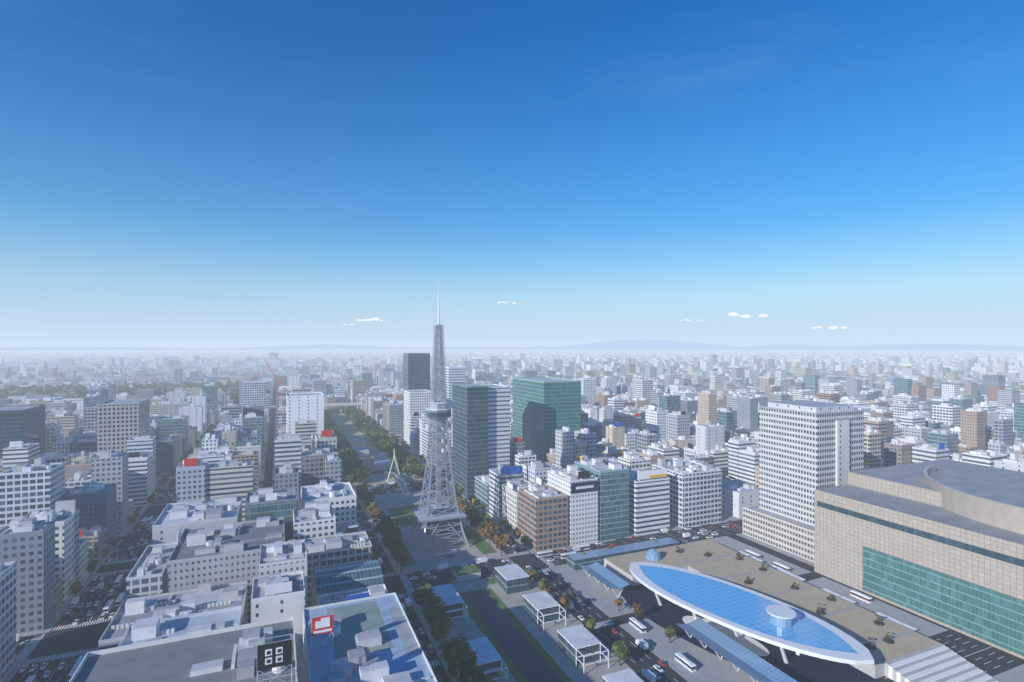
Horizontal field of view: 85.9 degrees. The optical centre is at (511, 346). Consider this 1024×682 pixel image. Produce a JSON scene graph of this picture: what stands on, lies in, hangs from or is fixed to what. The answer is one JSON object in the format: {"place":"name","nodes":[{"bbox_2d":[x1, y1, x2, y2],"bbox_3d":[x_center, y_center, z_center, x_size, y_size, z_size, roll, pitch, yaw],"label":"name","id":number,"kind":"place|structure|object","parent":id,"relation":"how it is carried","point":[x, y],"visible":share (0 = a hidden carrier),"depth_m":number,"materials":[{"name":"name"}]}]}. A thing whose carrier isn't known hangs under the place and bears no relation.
{"place":"outdoors","nodes":[
{"label":"outdoors","id":0,"kind":"place"},
{"bbox_2d":[0,373,959,681],"bbox_3d":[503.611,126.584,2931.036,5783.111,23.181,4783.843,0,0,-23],"label":"tree","id":1,"kind":"object","parent":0,"point":[456,653],"depth_m":388.19,"materials":[{"name":"green plant"}]},
{"bbox_2d":[5,349,1015,410],"bbox_3d":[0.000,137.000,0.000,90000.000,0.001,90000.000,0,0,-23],"label":"ground","id":2,"kind":"structure","parent":0,"point":[168,387],"depth_m":23187.81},
{"bbox_2d":[69,392,437,681],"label":"buildings","id":3,"kind":"structure","parent":2,"relation":"on","point":[304,593],"depth_m":234.62,"materials":[{"name":"white concrete"}]},
{"bbox_2d":[263,357,289,435],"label":"tower crane","id":4,"kind":"object","parent":2,"relation":"on","point":[281,387],"visible":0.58,"depth_m":574.56,"materials":[{"name":"red paint"}]},
{"bbox_2d":[384,449,409,496],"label":"suspension footbridge","id":5,"kind":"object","parent":2,"relation":"on","point":[401,484],"depth_m":538.95,"materials":[{"name":"beige paint"}]},
{"bbox_2d":[408,282,469,553],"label":"lattice tower","id":6,"kind":"structure","parent":2,"relation":"on","point":[438,521],"depth_m":380.15,"materials":[{"name":"silver metal"}]},
{"bbox_2d":[219,389,709,411],"bbox_3d":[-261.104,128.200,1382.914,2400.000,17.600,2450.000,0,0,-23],"label":"expressway","id":7,"kind":"structure","parent":2,"relation":"on","point":[326,405],"depth_m":1148.88,"materials":[{"name":"concrete"}]},
{"bbox_2d":[329,413,645,681],"bbox_3d":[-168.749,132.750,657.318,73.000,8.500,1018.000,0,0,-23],"label":"park","id":8,"kind":"structure","parent":2,"relation":"on","point":[511,623],"depth_m":277.96,"materials":[{"name":"grey concrete"}]},
{"bbox_2d":[0,358,1023,681],"bbox_3d":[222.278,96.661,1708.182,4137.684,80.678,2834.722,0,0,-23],"label":"city blocks","id":9,"kind":"structure","parent":2,"relation":"on","point":[58,532],"depth_m":591.42,"materials":[{"name":"white concrete"}]},
{"bbox_2d":[0,353,1023,658],"bbox_3d":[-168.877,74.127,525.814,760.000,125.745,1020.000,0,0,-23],"label":"buildings","id":10,"kind":"structure","parent":2,"relation":"on","point":[810,451],"depth_m":376.44,"materials":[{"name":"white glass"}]},
{"bbox_2d":[814,465,1023,566],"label":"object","id":11,"kind":"object","parent":10,"relation":"attached to","point":[1006,516],"visible":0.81,"depth_m":273.57,"materials":[{"name":"concrete"}]},
{"bbox_2d":[0,350,1023,375],"bbox_3d":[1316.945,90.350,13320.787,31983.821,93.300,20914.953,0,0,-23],"label":"city","id":12,"kind":"object","parent":2,"relation":"on","point":[171,361],"visible":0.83,"depth_m":4223.52},
{"bbox_2d":[566,537,998,681],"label":"complex","id":13,"kind":"structure","parent":2,"relation":"on","point":[769,625],"depth_m":258.06,"materials":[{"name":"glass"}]},
{"bbox_2d":[0,339,1023,350],"bbox_3d":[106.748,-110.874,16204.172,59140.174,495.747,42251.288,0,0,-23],"label":"distant hills","id":14,"kind":"structure","parent":0,"point":[654,344],"depth_m":23170.03,"materials":[{"name":"grey"}]},
{"bbox_2d":[0,0,1023,347],"label":"sky","id":15,"kind":"structure","parent":0,"point":[174,173],"materials":[{"name":"blue"}]},
{"bbox_2d":[1,376,1023,681],"bbox_3d":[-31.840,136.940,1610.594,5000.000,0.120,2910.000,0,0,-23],"label":"roads","id":16,"kind":"structure","parent":0,"point":[53,644],"depth_m":290.50,"materials":[{"name":"grey asphalt"}]},
{"bbox_2d":[16,423,872,681],"bbox_3d":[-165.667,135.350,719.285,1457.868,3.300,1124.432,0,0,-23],"label":"cars","id":17,"kind":"object","parent":16,"relation":"on","point":[681,659],"visible":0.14,"depth_m":314.99,"materials":[{"name":"paint"}]},
{"bbox_2d":[728,312,738,315],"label":"cloud","id":18,"kind":"structure","parent":0,"point":[733,314],"depth_m":25663.48,"materials":[{"name":"white"}]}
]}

